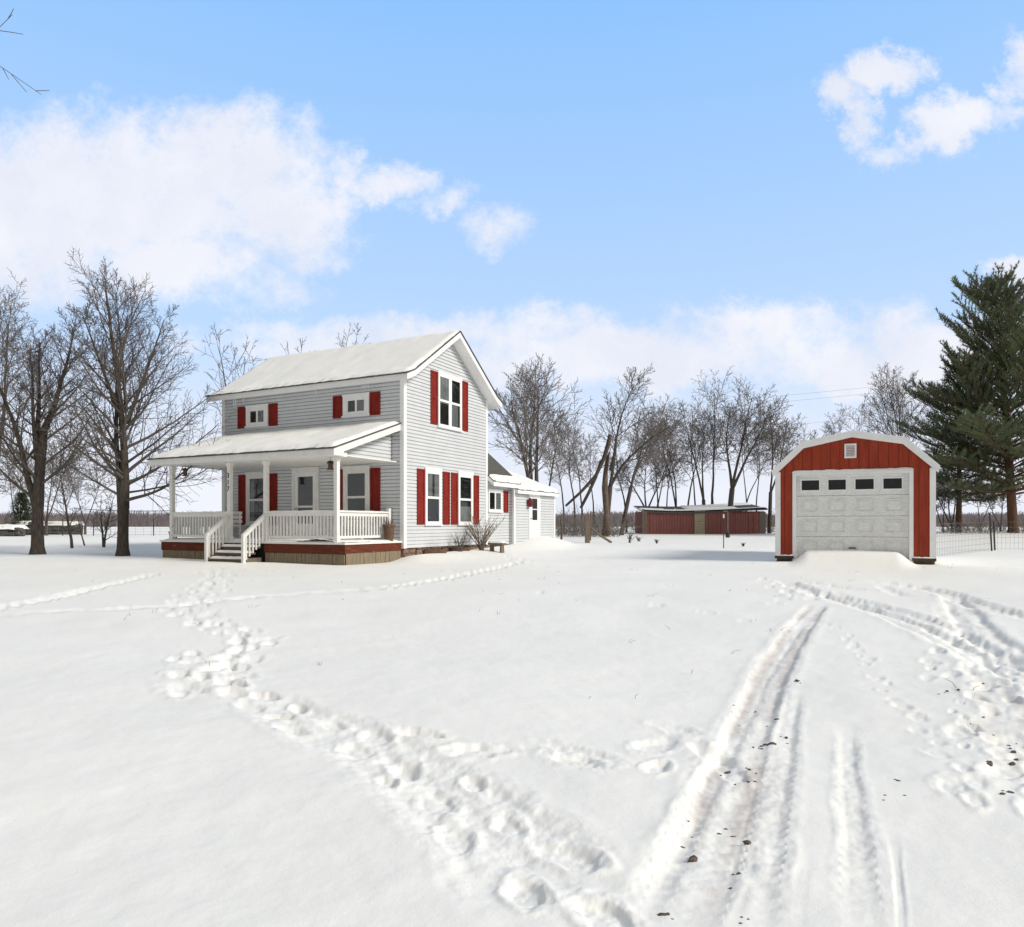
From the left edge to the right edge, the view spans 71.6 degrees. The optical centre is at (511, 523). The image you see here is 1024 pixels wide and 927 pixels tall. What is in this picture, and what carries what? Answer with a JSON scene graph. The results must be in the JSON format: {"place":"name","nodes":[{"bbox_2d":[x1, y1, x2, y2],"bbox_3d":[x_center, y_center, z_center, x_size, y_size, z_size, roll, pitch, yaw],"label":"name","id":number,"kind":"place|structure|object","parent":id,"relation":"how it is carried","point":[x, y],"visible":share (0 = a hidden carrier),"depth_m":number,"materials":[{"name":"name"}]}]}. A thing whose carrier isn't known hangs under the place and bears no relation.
{"place":"outdoors","nodes":[
{"label":"outdoors","id":0,"kind":"place"},
{"bbox_2d":[0,527,1023,926],"bbox_3d":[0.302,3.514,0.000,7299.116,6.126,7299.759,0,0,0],"label":"ground","id":1,"kind":"structure","parent":0,"point":[544,731],"depth_m":3.84,"materials":[{"name":"white snow"}]},
{"bbox_2d":[0,524,28,535],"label":"wood pile","id":2,"kind":"object","parent":1,"relation":"on","point":[11,530],"visible":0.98,"depth_m":45.40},
{"bbox_2d":[3,491,31,524],"bbox_3d":[-34.607,-0.762,49.975,2.360,3.273,2.522,0,0,0],"label":"juniper bush","id":3,"kind":"object","parent":1,"relation":"on","point":[22,504],"visible":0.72,"depth_m":49.81,"materials":[{"name":"green plant"}]},
{"bbox_2d":[0,442,34,513],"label":"bare tree","id":4,"kind":"object","parent":1,"relation":"on","point":[8,488],"visible":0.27,"depth_m":54.80,"materials":[{"name":"brown plant"}]},
{"bbox_2d":[10,521,30,534],"bbox_3d":[-34.108,0.303,49.975,2.034,1.143,1.450,0,0,0],"label":"wood pile","id":5,"kind":"object","parent":1,"relation":"on","point":[27,531],"visible":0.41,"depth_m":49.38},
{"bbox_2d":[0,8,48,93],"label":"bare tree","id":6,"kind":"object","parent":1,"relation":"on","point":[9,72],"visible":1,"depth_m":7.65,"materials":[{"name":"brown plant"}]},
{"bbox_2d":[0,271,63,453],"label":"bare tree","id":7,"kind":"object","parent":1,"relation":"on","point":[9,320],"visible":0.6,"depth_m":33.73,"materials":[{"name":"brown plant"}]},
{"bbox_2d":[0,512,64,523],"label":"brush thicket","id":8,"kind":"object","parent":1,"relation":"on","point":[30,515],"visible":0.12,"depth_m":61.54,"materials":[{"name":"brown plant"}]},
{"bbox_2d":[0,431,94,535],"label":"bare tree","id":9,"kind":"object","parent":1,"relation":"on","point":[50,494],"visible":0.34,"depth_m":48.18,"materials":[{"name":"brown plant"}]},
{"bbox_2d":[0,306,113,554],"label":"bare maple","id":10,"kind":"object","parent":1,"relation":"on","point":[35,492],"visible":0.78,"depth_m":23.57,"materials":[{"name":"grey plant"}]},
{"bbox_2d":[44,521,83,534],"bbox_3d":[-32.886,0.322,51.975,3.282,1.085,1.450,0,0,0],"label":"wood pile","id":11,"kind":"object","parent":1,"relation":"on","point":[55,530],"visible":0.65,"depth_m":51.41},
{"bbox_2d":[44,453,90,547],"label":"sapling","id":12,"kind":"object","parent":1,"relation":"on","point":[66,513],"visible":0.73,"depth_m":26.92,"materials":[{"name":"brown plant"}]},
{"bbox_2d":[69,505,85,545],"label":"sapling","id":13,"kind":"object","parent":1,"relation":"on","point":[79,524],"visible":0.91,"depth_m":28.93,"materials":[{"name":"brown plant"}]},
{"bbox_2d":[50,457,115,533],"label":"bare tree","id":14,"kind":"object","parent":1,"relation":"on","point":[90,494],"visible":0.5,"depth_m":52.06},
{"bbox_2d":[14,518,153,535],"bbox_3d":[-30.116,0.261,47.490,13.011,1.250,1.501,0,0,-7],"label":"wire fence","id":15,"kind":"object","parent":1,"relation":"on","point":[62,526],"visible":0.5,"depth_m":47.47,"materials":[{"name":"metal"}]},
{"bbox_2d":[86,490,117,546],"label":"sapling","id":16,"kind":"object","parent":1,"relation":"on","point":[104,539],"visible":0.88,"depth_m":27.44,"materials":[{"name":"brown plant"}]},
{"bbox_2d":[25,247,239,555],"bbox_3d":[-11.870,-3.806,22.475,6.059,9.950,5.248,0,0,-28],"label":"bare maple","id":17,"kind":"object","parent":1,"relation":"on","point":[118,375],"visible":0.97,"depth_m":22.38,"materials":[{"name":"grey plant"}]},
{"bbox_2d":[193,322,266,427],"bbox_3d":[-15.471,-5.067,39.399,3.862,12.378,4.356,0,0,-33],"label":"bare tree","id":18,"kind":"object","parent":1,"relation":"on","point":[231,371],"visible":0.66,"depth_m":39.54,"materials":[{"name":"brown plant"}]},
{"bbox_2d":[282,338,309,354],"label":"bare tree","id":19,"kind":"object","parent":1,"relation":"on","point":[295,348],"visible":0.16,"depth_m":43.61,"materials":[{"name":"brown plant"}]},
{"bbox_2d":[316,323,370,350],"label":"bare tree","id":20,"kind":"object","parent":1,"relation":"on","point":[350,334],"visible":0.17,"depth_m":46.31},
{"bbox_2d":[146,330,558,564],"bbox_3d":[-4.697,-2.338,25.386,8.280,7.576,13.650,0,0,27],"label":"farmhouse","id":21,"kind":"object","parent":1,"relation":"on","point":[396,430],"visible":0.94,"depth_m":21.60,"materials":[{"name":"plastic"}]},
{"bbox_2d":[74,508,169,510],"bbox_3d":[-13.522,-0.501,24.314,8.368,0.222,0.023,0,0,40],"label":"clothes line","id":22,"kind":"object","parent":21,"relation":"attached to","point":[105,510],"visible":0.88,"depth_m":25.03,"materials":[{"name":"metal"}]},
{"bbox_2d":[182,468,188,475],"bbox_3d":[-9.727,-1.585,21.135,0.200,0.330,0.190,0,0,27],"label":"bird feeder","id":23,"kind":"object","parent":21,"relation":"hanging from","point":[184,470],"visible":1,"depth_m":21.09,"materials":[{"name":"brown wood"}]},
{"bbox_2d":[206,512,241,537],"bbox_3d":[-8.873,0.055,21.808,1.100,0.870,0.480,0,0,27],"label":"porch bench","id":24,"kind":"object","parent":21,"relation":"on","point":[239,517],"visible":0.27,"depth_m":21.75,"materials":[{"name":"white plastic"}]},
{"bbox_2d":[244,471,262,525],"bbox_3d":[-8.291,-0.820,23.104,1.049,1.761,0.100,0,0,27],"label":"window","id":25,"kind":"structure","parent":21,"relation":"in","point":[254,480],"depth_m":23.18,"materials":[{"name":"white paint"}]},
{"bbox_2d":[244,403,268,427],"bbox_3d":[-8.295,-3.513,23.107,1.040,0.727,0.100,0,0,27],"label":"window","id":26,"kind":"structure","parent":21,"relation":"in","point":[256,415],"depth_m":23.09,"materials":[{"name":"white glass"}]},
{"bbox_2d":[291,467,319,535],"bbox_3d":[-6.448,-0.678,22.146,1.141,2.177,0.114,0,0,27],"label":"door","id":27,"kind":"structure","parent":21,"relation":"in","point":[305,480],"depth_m":22.16,"materials":[{"name":"white paint"}]},
{"bbox_2d":[327,457,333,469],"bbox_3d":[-4.777,-1.585,18.669,0.200,0.330,0.190,0,0,27],"label":"bird feeder","id":28,"kind":"object","parent":21,"relation":"hanging from","point":[330,463],"visible":1,"depth_m":18.62,"materials":[{"name":"brown wood"}]},
{"bbox_2d":[333,516,372,538],"bbox_3d":[-4.596,0.055,20.501,1.100,0.870,0.480,0,0,27],"label":"porch bench","id":29,"kind":"object","parent":21,"relation":"on","point":[355,525],"visible":0.17,"depth_m":20.52,"materials":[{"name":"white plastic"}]},
{"bbox_2d":[341,392,369,417],"bbox_3d":[-4.662,-3.551,21.233,1.048,0.692,0.100,0,0,27],"label":"window","id":30,"kind":"structure","parent":21,"relation":"in","point":[357,404],"depth_m":21.20,"materials":[{"name":"white glass"}]},
{"bbox_2d":[342,465,370,524],"bbox_3d":[-4.651,-0.837,21.226,1.050,1.794,0.100,0,0,27],"label":"window","id":31,"kind":"structure","parent":21,"relation":"in","point":[356,479],"depth_m":21.22,"materials":[{"name":"white paint"}]},
{"bbox_2d":[383,517,394,540],"bbox_3d":[-3.503,0.150,20.221,0.352,0.680,0.349,0,0,27],"label":"planter","id":32,"kind":"object","parent":21,"relation":"on","point":[388,531],"visible":0.97,"depth_m":20.10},
{"bbox_2d":[424,467,442,525],"bbox_3d":[-2.420,-0.833,21.777,0.100,1.766,0.941,0,0,27],"label":"window","id":33,"kind":"structure","parent":21,"relation":"in","point":[433,476],"depth_m":21.81,"materials":[{"name":"white glass"}]},
{"bbox_2d":[437,371,462,431],"bbox_3d":[-1.977,-3.874,22.633,0.100,1.742,1.456,0,0,27],"label":"window","id":34,"kind":"structure","parent":21,"relation":"in","point":[449,386],"depth_m":22.58,"materials":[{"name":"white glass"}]},
{"bbox_2d":[457,471,473,524],"bbox_3d":[-1.540,-0.833,23.482,0.100,1.766,0.997,0,0,27],"label":"window","id":35,"kind":"structure","parent":21,"relation":"in","point":[465,479],"depth_m":23.49,"materials":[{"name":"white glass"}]},
{"bbox_2d":[488,488,502,512],"bbox_3d":[-0.605,-0.824,25.338,0.100,0.840,1.078,0,0,27],"label":"window","id":36,"kind":"structure","parent":21,"relation":"in","point":[494,495],"depth_m":25.31,"materials":[{"name":"white glass"}]},
{"bbox_2d":[527,497,532,506],"bbox_3d":[0.702,-0.824,27.234,0.240,0.392,0.228,0,0,27],"label":"wall lantern","id":37,"kind":"object","parent":21,"relation":"attached to","point":[530,502],"depth_m":27.15,"materials":[{"name":"metal"}]},
{"bbox_2d":[528,494,539,538],"bbox_3d":[0.889,-0.295,27.819,0.100,1.850,1.008,0,0,27],"label":"door","id":38,"kind":"structure","parent":21,"relation":"in","point":[534,511],"depth_m":27.81,"materials":[{"name":"metal"}]},
{"bbox_2d":[450,533,469,551],"bbox_3d":[-1.672,0.563,22.520,0.744,0.706,0.443,0,0,-24],"label":"bare shrub","id":39,"kind":"object","parent":1,"relation":"on","point":[460,548],"visible":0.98,"depth_m":22.49,"materials":[{"name":"brown plant"}]},
{"bbox_2d":[462,514,504,550],"bbox_3d":[-1.101,0.239,23.282,1.511,1.342,1.354,0,0,39],"label":"bare shrub","id":40,"kind":"object","parent":1,"relation":"on","point":[483,541],"visible":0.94,"depth_m":23.32,"materials":[{"name":"brown plant"}]},
{"bbox_2d":[488,541,505,552],"bbox_3d":[-0.494,0.793,23.351,0.560,0.462,0.300,0,0,29],"label":"garden bench","id":41,"kind":"object","parent":1,"relation":"on","point":[493,543],"visible":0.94,"depth_m":23.24,"materials":[{"name":"brown wood"}]},
{"bbox_2d":[0,508,1023,526],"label":"distant woods","id":42,"kind":"object","parent":1,"relation":"on","point":[146,520],"visible":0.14,"depth_m":267.29,"materials":[{"name":"brown plant"}]},
{"bbox_2d":[488,353,591,481],"bbox_3d":[0.821,-4.674,41.354,7.325,11.573,6.931,0,0,-38],"label":"bare tree","id":43,"kind":"object","parent":1,"relation":"on","point":[534,397],"visible":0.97,"depth_m":41.23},
{"bbox_2d":[539,424,576,531],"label":"bare tree","id":44,"kind":"object","parent":1,"relation":"on","point":[559,476],"visible":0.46,"depth_m":53.44,"materials":[{"name":"brown plant"}]},
{"bbox_2d":[533,404,589,485],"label":"bare tree","id":45,"kind":"object","parent":1,"relation":"on","point":[558,430],"visible":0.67,"depth_m":48.12,"materials":[{"name":"brown plant"}]},
{"bbox_2d":[560,514,562,539],"bbox_3d":[2.449,0.220,35.164,0.140,1.456,0.117,0,0,0],"label":"crooked post","id":46,"kind":"object","parent":1,"relation":"on","point":[561,535],"visible":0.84,"depth_m":35.13,"materials":[{"name":"brown wood"}]},
{"bbox_2d":[549,411,585,524],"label":"bare tree","id":47,"kind":"object","parent":1,"relation":"on","point":[569,457],"visible":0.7,"depth_m":50.14,"materials":[{"name":"brown plant"}]},
{"bbox_2d":[557,415,601,531],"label":"bare tree","id":48,"kind":"object","parent":1,"relation":"on","point":[573,446],"visible":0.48,"depth_m":57.96,"materials":[{"name":"brown plant"}]},
{"bbox_2d":[570,433,604,517],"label":"bare tree","id":49,"kind":"object","parent":1,"relation":"on","point":[593,465],"visible":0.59,"depth_m":61.76,"materials":[{"name":"brown plant"}]},
{"bbox_2d":[585,515,589,542],"bbox_3d":[3.396,0.336,31.965,0.210,1.449,0.210,0,0,0],"label":"wooden post","id":50,"kind":"object","parent":1,"relation":"on","point":[587,528],"visible":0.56,"depth_m":31.86,"materials":[{"name":"brown wood"}]},
{"bbox_2d":[565,434,617,534],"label":"dead tree","id":51,"kind":"object","parent":1,"relation":"on","point":[606,517],"visible":1,"depth_m":42.69,"materials":[{"name":"brown wood"}]},
{"bbox_2d":[555,503,642,536],"bbox_3d":[5.254,-0.195,49.047,7.346,2.655,11.821,0,0,0],"label":"brush thicket","id":52,"kind":"object","parent":1,"relation":"on","point":[576,529],"visible":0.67,"depth_m":46.50,"materials":[{"name":"plant"}]},
{"bbox_2d":[590,526,611,542],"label":"leaning beam","id":53,"kind":"structure","parent":1,"relation":"on","point":[600,535],"depth_m":31.94,"materials":[{"name":"brown wood"}]},
{"bbox_2d":[597,420,639,532],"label":"bare tree","id":54,"kind":"object","parent":1,"relation":"on","point":[612,439],"visible":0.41,"depth_m":59.91,"materials":[{"name":"brown plant"}]},
{"bbox_2d":[627,532,637,542],"bbox_3d":[5.355,0.636,31.942,0.433,0.565,0.483,0,0,-38],"label":"weed clump","id":55,"kind":"object","parent":1,"relation":"on","point":[630,538],"visible":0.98,"depth_m":31.94,"materials":[{"name":"plant"}]},
{"bbox_2d":[584,365,692,536],"bbox_3d":[7.832,-4.448,44.651,7.016,11.133,4.446,0,0,0],"label":"bare tree","id":56,"kind":"object","parent":1,"relation":"on","point":[656,433],"visible":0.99,"depth_m":44.42,"materials":[{"name":"brown plant"}]},
{"bbox_2d":[608,446,687,505],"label":"bare tree","id":57,"kind":"object","parent":1,"relation":"on","point":[624,471],"visible":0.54,"depth_m":57.96,"materials":[{"name":"brown plant"}]},
{"bbox_2d":[619,394,686,534],"bbox_3d":[9.734,-3.975,49.318,4.796,10.171,3.702,0,0,0],"label":"bare tree","id":58,"kind":"object","parent":1,"relation":"on","point":[626,507],"visible":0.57,"depth_m":49.19,"materials":[{"name":"brown plant"}]},
{"bbox_2d":[626,406,692,507],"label":"bare tree","id":59,"kind":"object","parent":1,"relation":"on","point":[662,456],"visible":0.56,"depth_m":55.88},
{"bbox_2d":[632,396,698,505],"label":"bare tree","id":60,"kind":"object","parent":1,"relation":"on","point":[682,457],"visible":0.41,"depth_m":57.72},
{"bbox_2d":[659,434,689,505],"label":"bare tree","id":61,"kind":"object","parent":1,"relation":"on","point":[674,462],"visible":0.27,"depth_m":62.56,"materials":[{"name":"brown plant"}]},
{"bbox_2d":[659,400,732,504],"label":"bare tree","id":62,"kind":"object","parent":1,"relation":"on","point":[693,444],"visible":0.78,"depth_m":57.69,"materials":[{"name":"brown plant"}]},
{"bbox_2d":[667,399,726,504],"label":"bare tree","id":63,"kind":"object","parent":1,"relation":"on","point":[696,455],"visible":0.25,"depth_m":62.40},
{"bbox_2d":[669,407,728,504],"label":"bare tree","id":64,"kind":"object","parent":1,"relation":"on","point":[698,454],"visible":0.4,"depth_m":59.98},
{"bbox_2d":[634,502,767,533],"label":"storage shed","id":65,"kind":"structure","parent":1,"relation":"on","point":[745,518],"depth_m":53.01,"materials":[{"name":"red wood"}]},
{"bbox_2d":[647,513,693,533],"bbox_3d":[11.841,-0.041,53.035,3.501,1.738,0.070,0,0,0],"label":"sliding door","id":66,"kind":"structure","parent":65,"relation":"in","point":[669,523],"depth_m":53.01,"materials":[{"name":"red wood"}]},
{"bbox_2d":[705,512,730,533],"bbox_3d":[15.383,-0.042,52.986,1.922,1.735,0.069,0,0,0],"label":"sliding door","id":67,"kind":"structure","parent":65,"relation":"in","point":[713,521],"depth_m":52.95,"materials":[{"name":"red wood"}]},
{"bbox_2d":[731,512,759,533],"bbox_3d":[17.421,-0.031,53.036,2.125,1.718,0.069,0,0,0],"label":"sliding door","id":68,"kind":"structure","parent":65,"relation":"in","point":[741,522],"depth_m":53.02,"materials":[{"name":"red wood"}]},
{"bbox_2d":[629,509,774,532],"bbox_3d":[18.170,-0.301,63.024,18.172,2.939,12.282,0,0,0],"label":"brush thicket","id":69,"kind":"object","parent":1,"relation":"on","point":[773,524],"visible":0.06,"depth_m":61.62,"materials":[{"name":"brown plant"}]},
{"bbox_2d":[686,366,755,503],"bbox_3d":[16.176,-5.835,57.041,5.546,13.750,5.966,0,0,40],"label":"bare tree","id":70,"kind":"object","parent":1,"relation":"on","point":[714,440],"visible":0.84,"depth_m":57.35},
{"bbox_2d":[723,514,723,547],"bbox_3d":[8.190,0.325,27.476,0.056,1.400,0.048,0,0,0],"label":"marker post","id":71,"kind":"object","parent":1,"relation":"on","point":[723,530],"visible":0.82,"depth_m":27.46,"materials":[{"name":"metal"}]},
{"bbox_2d":[723,511,729,537],"bbox_3d":[12.759,0.064,42.205,0.390,1.695,0.247,0,0,0],"label":"water hydrant","id":72,"kind":"object","parent":1,"relation":"on","point":[727,534],"visible":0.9,"depth_m":42.17,"materials":[{"name":"metal"}]},
{"bbox_2d":[706,375,792,505],"bbox_3d":[18.293,-5.346,55.210,5.964,12.837,5.604,0,0,0],"label":"bare tree","id":73,"kind":"object","parent":1,"relation":"on","point":[733,481],"visible":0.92,"depth_m":54.90,"materials":[{"name":"brown plant"}]},
{"bbox_2d":[722,409,796,502],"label":"bare tree","id":74,"kind":"object","parent":1,"relation":"on","point":[758,448],"visible":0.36,"depth_m":61.77,"materials":[{"name":"brown plant"}]},
{"bbox_2d":[737,414,781,510],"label":"bare tree","id":75,"kind":"object","parent":1,"relation":"on","point":[757,461],"visible":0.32,"depth_m":65.83,"materials":[{"name":"brown plant"}]},
{"bbox_2d":[748,393,805,532],"bbox_3d":[20.415,-4.525,54.199,5.171,11.077,4.036,0,0,-29],"label":"bare tree","id":76,"kind":"object","parent":1,"relation":"on","point":[783,436],"visible":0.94,"depth_m":53.88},
{"bbox_2d":[753,412,833,473],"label":"bare tree","id":77,"kind":"object","parent":1,"relation":"on","point":[828,427],"visible":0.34,"depth_m":59.79,"materials":[{"name":"brown plant"}]},
{"bbox_2d":[820,406,847,434],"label":"bare tree","id":78,"kind":"object","parent":1,"relation":"on","point":[833,432],"visible":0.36,"depth_m":65.61,"materials":[{"name":"brown plant"}]},
{"bbox_2d":[658,679,1018,923],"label":"gravel clods","id":79,"kind":"object","parent":1,"relation":"on","point":[693,858],"visible":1,"depth_m":3.17,"materials":[{"name":"gravel"}]},
{"bbox_2d":[830,389,876,432],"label":"bare tree","id":80,"kind":"object","parent":1,"relation":"on","point":[861,408],"visible":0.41,"depth_m":62.68,"materials":[{"name":"brown plant"}]},
{"bbox_2d":[772,431,939,564],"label":"detached garage","id":81,"kind":"structure","parent":1,"relation":"on","point":[858,490],"depth_m":18.20,"materials":[{"name":"red wood"}]},
{"bbox_2d":[797,473,908,559],"bbox_3d":[8.744,0.065,18.316,2.610,2.667,0.085,0,0,26],"label":"garage door","id":82,"kind":"structure","parent":81,"relation":"in","point":[873,518],"depth_m":18.28,"materials":[{"name":"white metal"}]},
{"bbox_2d":[855,362,931,446],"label":"bare tree","id":83,"kind":"object","parent":1,"relation":"on","point":[892,405],"visible":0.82,"depth_m":55.56,"materials":[{"name":"brown plant"}]},
{"bbox_2d":[936,476,961,530],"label":"bare tree","id":84,"kind":"object","parent":1,"relation":"on","point":[944,492],"visible":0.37,"depth_m":45.86,"materials":[{"name":"brown plant"}]},
{"bbox_2d":[936,456,971,530],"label":"bare tree","id":85,"kind":"object","parent":1,"relation":"on","point":[949,471],"visible":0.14,"depth_m":46.90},
{"bbox_2d":[889,260,1023,532],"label":"pine tree","id":86,"kind":"object","parent":1,"relation":"on","point":[1005,308],"visible":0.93,"depth_m":43.24,"materials":[{"name":"green plant"}]},
{"bbox_2d":[898,349,1023,531],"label":"pine tree","id":87,"kind":"object","parent":1,"relation":"on","point":[950,375],"visible":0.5,"depth_m":45.48,"materials":[{"name":"green plant"}]},
{"bbox_2d":[937,513,1018,556],"bbox_3d":[16.951,0.333,24.667,10.993,1.464,2.019,0,0,-25],"label":"wire fence","id":88,"kind":"object","parent":1,"relation":"on","point":[993,532],"visible":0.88,"depth_m":25.60,"materials":[{"name":"metal"}]},
{"bbox_2d":[937,514,1023,533],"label":"brush thicket","id":89,"kind":"object","parent":1,"relation":"on","point":[972,529],"visible":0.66,"depth_m":45.05,"materials":[{"name":"brown plant"}]},
{"bbox_2d":[963,472,1001,527],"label":"bare tree","id":90,"kind":"object","parent":1,"relation":"on","point":[978,502],"visible":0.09,"depth_m":51.95,"materials":[{"name":"brown plant"}]},
{"bbox_2d":[966,477,1023,530],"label":"bare tree","id":91,"kind":"object","parent":1,"relation":"on","point":[1001,500],"visible":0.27,"depth_m":47.00,"materials":[{"name":"brown plant"}]},
{"bbox_2d":[0,0,1023,515],"label":"sky","id":92,"kind":"structure","parent":0,"point":[789,195],"materials":[{"name":"blue"}]},
{"bbox_2d":[206,402,1019,470],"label":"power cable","id":93,"kind":"object","parent":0,"point":[647,437],"visible":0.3,"depth_m":149.99,"materials":[{"name":"black"}]},
{"bbox_2d":[497,389,909,426],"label":"power cable","id":94,"kind":"object","parent":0,"point":[720,407],"visible":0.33,"depth_m":149.99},
{"bbox_2d":[494,380,936,420],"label":"power cable","id":95,"kind":"object","parent":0,"point":[719,401],"visible":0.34,"depth_m":149.99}
]}

